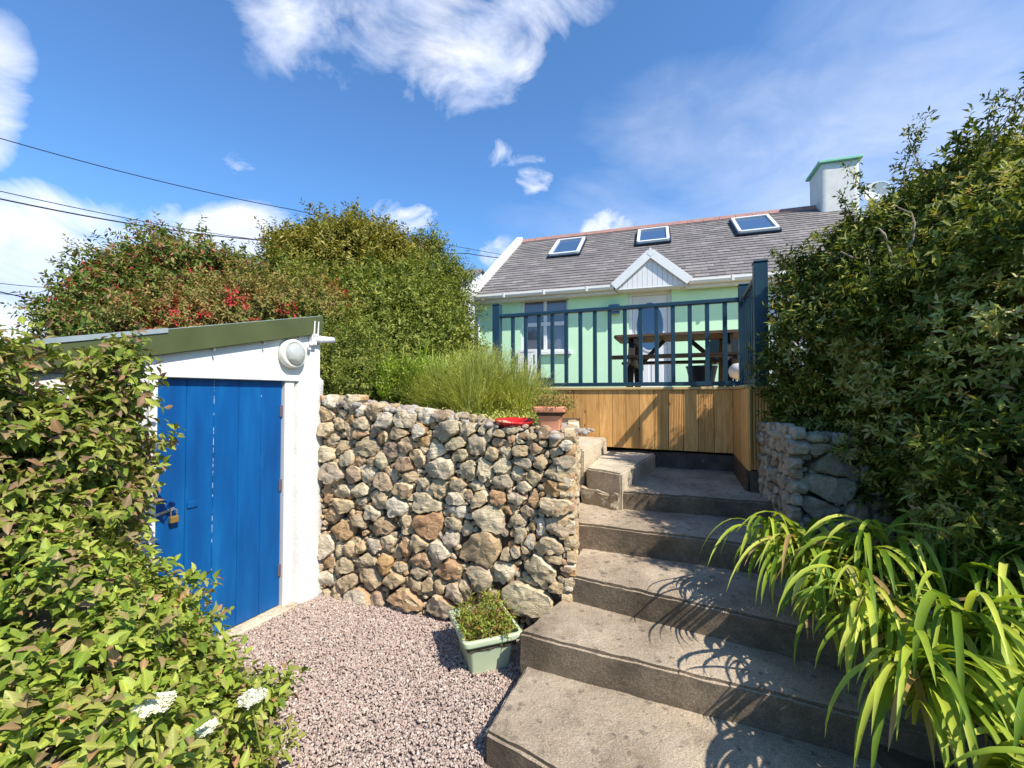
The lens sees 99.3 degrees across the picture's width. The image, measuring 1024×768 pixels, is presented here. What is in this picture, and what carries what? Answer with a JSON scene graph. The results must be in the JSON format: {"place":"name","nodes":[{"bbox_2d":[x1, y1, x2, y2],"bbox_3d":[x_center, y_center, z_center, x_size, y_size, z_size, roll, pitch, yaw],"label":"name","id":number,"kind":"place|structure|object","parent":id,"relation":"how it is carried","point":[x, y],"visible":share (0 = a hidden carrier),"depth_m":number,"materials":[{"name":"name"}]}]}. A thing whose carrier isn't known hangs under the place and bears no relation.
{"place":"outdoors","nodes":[
{"label":"outdoors","id":0,"kind":"place"},
{"bbox_2d":[0,291,49,301],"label":"overhead cable","id":1,"kind":"object","parent":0,"point":[14,295],"visible":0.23,"depth_m":9.81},
{"bbox_2d":[0,191,250,238],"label":"overhead cable","id":2,"kind":"object","parent":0,"point":[112,215],"visible":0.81,"depth_m":11.09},
{"bbox_2d":[0,198,498,257],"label":"overhead cable","id":3,"kind":"object","parent":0,"point":[148,226],"visible":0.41,"depth_m":10.82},
{"bbox_2d":[0,138,501,254],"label":"overhead cable","id":4,"kind":"object","parent":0,"point":[177,185],"visible":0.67,"depth_m":11.22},
{"bbox_2d":[226,594,519,767],"bbox_3d":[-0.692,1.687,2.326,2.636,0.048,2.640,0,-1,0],"label":"gravel","id":5,"kind":"structure","parent":0,"point":[319,603],"depth_m":2.45,"materials":[{"name":"grey gravel"}]},
{"bbox_2d":[449,585,522,674],"bbox_3d":[-0.175,1.506,2.708,0.419,0.392,0.574,1,-1,-20],"label":"planter","id":6,"kind":"object","parent":5,"relation":"on","point":[490,632],"visible":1,"depth_m":2.58,"materials":[{"name":"plastic"}]},
{"bbox_2d":[0,0,1023,341],"label":"sky","id":7,"kind":"structure","parent":0,"point":[496,123],"materials":[{"name":"blue"}]},
{"bbox_2d":[499,417,733,498],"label":"garden terrace","id":8,"kind":"structure","parent":0,"point":[564,420],"depth_m":5.21,"materials":[{"name":"soil"}]},
{"bbox_2d":[0,211,282,338],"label":"fuchsia bush","id":9,"kind":"object","parent":8,"relation":"on","point":[71,311],"visible":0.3,"depth_m":5.88,"materials":[{"name":"green plant"}]},
{"bbox_2d":[74,243,377,338],"bbox_3d":[-3.467,-0.817,5.877,3.168,2.097,2.158,0,-1,-17],"label":"flowering hedge","id":10,"kind":"object","parent":8,"relation":"on","point":[220,307],"visible":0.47,"depth_m":5.42,"materials":[{"name":"green plant"}]},
{"bbox_2d":[249,197,432,284],"bbox_3d":[-3.375,-1.614,8.959,3.800,4.354,3.426,0,-1,0],"label":"round shrub","id":11,"kind":"object","parent":8,"relation":"on","point":[346,235],"visible":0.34,"depth_m":8.21,"materials":[{"name":"green plant"}]},
{"bbox_2d":[227,240,490,385],"bbox_3d":[-2.506,-0.663,6.974,4.443,3.442,4.267,0,-1,0],"label":"garden hedge","id":12,"kind":"object","parent":8,"relation":"on","point":[422,312],"visible":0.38,"depth_m":6.62,"materials":[{"name":"green plant"}]},
{"bbox_2d":[297,287,428,404],"bbox_3d":[-1.725,-0.164,4.596,1.928,1.940,1.672,0,-1,0],"label":"shrub","id":13,"kind":"object","parent":8,"relation":"on","point":[341,360],"visible":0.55,"depth_m":4.35,"materials":[{"name":"green plant"}]},
{"bbox_2d":[355,219,488,324],"bbox_3d":[-1.969,-1.618,9.207,2.516,4.375,3.586,-1,-2,45],"label":"hedge tree","id":14,"kind":"object","parent":8,"relation":"on","point":[448,270],"visible":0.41,"depth_m":9.47,"materials":[{"name":"green plant"}]},
{"bbox_2d":[355,338,506,406],"bbox_3d":[-0.759,-0.070,4.428,1.536,0.809,1.328,0,-1,0],"label":"fern clump","id":15,"kind":"object","parent":8,"relation":"on","point":[394,372],"visible":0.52,"depth_m":4.14,"materials":[{"name":"green plant"}]},
{"bbox_2d":[456,269,484,346],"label":"house","id":16,"kind":"structure","parent":8,"relation":"on","point":[481,273],"depth_m":21.36,"materials":[{"name":"paint"}]},
{"bbox_2d":[423,404,539,426],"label":"ground plant","id":17,"kind":"object","parent":8,"relation":"on","point":[509,415],"visible":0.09,"depth_m":3.42,"materials":[{"name":"green plant"}]},
{"bbox_2d":[387,329,578,422],"bbox_3d":[-0.322,-0.063,3.965,1.892,0.854,1.353,0,-1,0],"label":"broom shrub","id":18,"kind":"object","parent":8,"relation":"on","point":[476,385],"visible":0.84,"depth_m":3.76,"materials":[{"name":"green plant"}]},
{"bbox_2d":[515,349,536,375],"bbox_3d":[0.304,-0.340,10.187,0.470,0.980,0.480,0,-1,18],"label":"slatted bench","id":19,"kind":"object","parent":8,"relation":"on","point":[530,354],"visible":0.3,"depth_m":10.36,"materials":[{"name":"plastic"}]},
{"bbox_2d":[492,259,805,492],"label":"deck","id":20,"kind":"structure","parent":8,"relation":"on","point":[666,426],"depth_m":4.91,"materials":[{"name":"brown wood"}]},
{"bbox_2d":[612,329,738,386],"bbox_3d":[2.426,-0.317,6.314,1.770,0.780,1.560,-1,-1,21],"label":"picnic table","id":21,"kind":"object","parent":20,"relation":"on","point":[633,358],"visible":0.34,"depth_m":6.14,"materials":[{"name":"brown wood"}]},
{"bbox_2d":[686,365,717,386],"bbox_3d":[3.183,-0.105,7.302,0.500,0.390,0.500,0,-1,0],"label":"planter tub","id":22,"kind":"object","parent":20,"relation":"on","point":[698,373],"visible":0.59,"depth_m":7.13,"materials":[{"name":"black plastic"}]},
{"bbox_2d":[704,339,738,386],"bbox_3d":[3.317,-0.365,6.841,0.514,0.893,0.608,0,-1,15],"label":"garden chair","id":23,"kind":"object","parent":20,"relation":"on","point":[714,345],"visible":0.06,"depth_m":6.63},
{"bbox_2d":[728,363,738,386],"bbox_3d":[2.838,-0.105,5.343,0.330,0.303,0.330,0,-1,0],"label":"round stool","id":24,"kind":"object","parent":20,"relation":"on","point":[733,371],"visible":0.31,"depth_m":5.29,"materials":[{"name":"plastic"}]},
{"bbox_2d":[468,154,863,387],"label":"cottage","id":25,"kind":"structure","parent":8,"relation":"on","point":[700,259],"depth_m":10.61,"materials":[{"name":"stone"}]},
{"bbox_2d":[517,299,571,354],"bbox_3d":[0.792,-1.391,10.555,1.340,1.378,0.240,0,-1,18],"label":"window","id":26,"kind":"structure","parent":25,"relation":"in","point":[556,304],"depth_m":10.61,"materials":[{"name":"plastic"}]},
{"bbox_2d":[609,304,619,313],"bbox_3d":[2.335,-1.706,9.942,0.238,0.194,0.181,0,-1,18],"label":"wall lamp","id":27,"kind":"object","parent":25,"relation":"attached to","point":[615,305],"visible":0.43,"depth_m":9.86,"materials":[{"name":"black metal"}]},
{"bbox_2d":[632,295,667,386],"bbox_3d":[3.116,-0.967,9.833,0.752,2.076,0.114,0,-1,18],"label":"door","id":28,"kind":"structure","parent":25,"relation":"in","point":[648,314],"depth_m":9.82,"materials":[{"name":"plastic"}]},
{"bbox_2d":[862,181,891,201],"bbox_3d":[9.761,-4.710,11.584,0.388,1.464,0.575,0,-1,-14],"label":"satellite dish","id":29,"kind":"object","parent":25,"relation":"attached to","point":[880,186],"visible":0.66,"depth_m":11.67,"materials":[{"name":"metal"}]},
{"label":"ground","id":30,"kind":"structure","parent":0,"visible":0},
{"bbox_2d":[3,316,322,642],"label":"shed","id":31,"kind":"structure","parent":30,"relation":"on","point":[241,490],"depth_m":3.06,"materials":[{"name":"paint"}]},
{"bbox_2d":[169,508,178,523],"bbox_3d":[-2.076,0.808,2.673,0.024,0.086,0.048,-1,-1,25],"label":"padlock","id":32,"kind":"object","parent":31,"relation":"hanging from","point":[174,519],"visible":1,"depth_m":2.67,"materials":[{"name":"gold metal"}]},
{"bbox_2d":[155,378,282,636],"bbox_3d":[-1.958,0.827,2.981,0.063,1.717,0.841,-1,-1,25],"label":"door","id":33,"kind":"structure","parent":31,"relation":"in","point":[223,481],"depth_m":2.98,"materials":[{"name":"wood"}]},
{"bbox_2d":[278,339,306,367],"bbox_3d":[-1.691,-0.235,3.391,0.108,0.224,0.224,-1,-1,25],"label":"bulkhead lamp","id":34,"kind":"object","parent":31,"relation":"attached to","point":[292,353],"visible":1,"depth_m":3.34,"materials":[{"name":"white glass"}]},
{"bbox_2d":[308,321,334,349],"bbox_3d":[-1.601,-0.395,3.649,0.067,0.238,0.255,-1,-1,25],"label":"cable bracket","id":35,"kind":"object","parent":31,"relation":"attached to","point":[314,339],"visible":0.98,"depth_m":3.59,"materials":[{"name":"plastic"}]},
{"bbox_2d":[316,394,593,630],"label":"stone wall","id":36,"kind":"structure","parent":30,"relation":"on","point":[431,511],"depth_m":3.15,"materials":[{"name":"beige stone"}]},
{"bbox_2d":[495,417,534,427],"bbox_3d":[0.020,0.280,3.093,0.284,0.049,0.284,0,4,0],"label":"dish","id":37,"kind":"object","parent":36,"relation":"on","point":[517,421],"visible":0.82,"depth_m":3.16,"materials":[{"name":"red ceramic"}]},
{"bbox_2d":[522,389,577,429],"bbox_3d":[0.287,0.179,3.099,0.422,0.289,0.337,0,-1,12],"label":"flower pot","id":38,"kind":"object","parent":36,"relation":"on","point":[551,414],"visible":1,"depth_m":3.01,"materials":[{"name":"ceramic"}]},
{"bbox_2d":[485,467,994,767],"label":"concrete steps","id":39,"kind":"structure","parent":30,"relation":"on","point":[655,643],"depth_m":2.21,"materials":[{"name":"grey concrete"}]},
{"bbox_2d":[578,436,655,510],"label":"side steps","id":40,"kind":"structure","parent":39,"relation":"on","point":[608,479],"depth_m":4.05,"materials":[{"name":"concrete"}]},
{"bbox_2d":[790,555,850,616],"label":"strap leaf plant","id":41,"kind":"object","parent":39,"relation":"on","point":[827,593],"visible":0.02,"depth_m":2.35,"materials":[{"name":"green plant"}]},
{"bbox_2d":[792,574,947,667],"bbox_3d":[1.564,1.069,1.941,0.515,0.332,0.581,-1,-2,35],"label":"strap leaf plant","id":42,"kind":"object","parent":39,"relation":"on","point":[841,597],"visible":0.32,"depth_m":1.92,"materials":[{"name":"green plant"}]},
{"bbox_2d":[755,421,982,614],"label":"stone wall","id":43,"kind":"structure","parent":30,"relation":"on","point":[805,479],"depth_m":2.92,"materials":[{"name":"grey stone"}]},
{"bbox_2d":[876,614,1023,767],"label":"flower bed","id":44,"kind":"object","parent":30,"relation":"on","point":[892,757],"visible":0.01,"depth_m":1.72,"materials":[{"name":"soil"}]},
{"bbox_2d":[700,491,1023,767],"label":"strap leaf plant","id":45,"kind":"object","parent":44,"relation":"on","point":[976,663],"visible":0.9,"depth_m":1.64,"materials":[{"name":"green plant"}]},
{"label":"hedge bank","id":46,"kind":"structure","parent":0,"visible":0},
{"bbox_2d":[745,71,1023,603],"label":"hedge","id":47,"kind":"object","parent":46,"relation":"on","point":[902,315],"visible":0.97,"depth_m":2.44,"materials":[{"name":"green plant"}]},
{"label":"climber bed","id":48,"kind":"structure","parent":0,"visible":0},
{"bbox_2d":[0,316,185,588],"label":"climbing shrub","id":49,"kind":"object","parent":48,"relation":"on","point":[61,456],"visible":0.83,"depth_m":1.83,"materials":[{"name":"green plant"}]},
{"bbox_2d":[0,504,309,767],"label":"ground shrub","id":50,"kind":"object","parent":48,"relation":"on","point":[76,652],"visible":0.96,"depth_m":1.39,"materials":[{"name":"green plant"}]},
{"bbox_2d":[130,687,176,754],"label":"white flower","id":51,"kind":"object","parent":50,"relation":"on","point":[146,707],"visible":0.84,"depth_m":1.17,"materials":[{"name":"white plant"}]},
{"bbox_2d":[134,662,188,749],"bbox_3d":[-1.171,1.060,1.325,0.370,0.403,0.293,1,-2,-40],"label":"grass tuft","id":52,"kind":"object","parent":50,"relation":"on","point":[155,691],"visible":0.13,"depth_m":1.34,"materials":[{"name":"green plant"}]},
{"bbox_2d":[194,718,219,754],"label":"white flower","id":53,"kind":"object","parent":50,"relation":"on","point":[206,728],"visible":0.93,"depth_m":1.27,"materials":[{"name":"white plant"}]},
{"bbox_2d":[237,685,267,767],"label":"white flower","id":54,"kind":"object","parent":50,"relation":"on","point":[253,697],"visible":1,"depth_m":1.53,"materials":[{"name":"white plant"}]}
]}

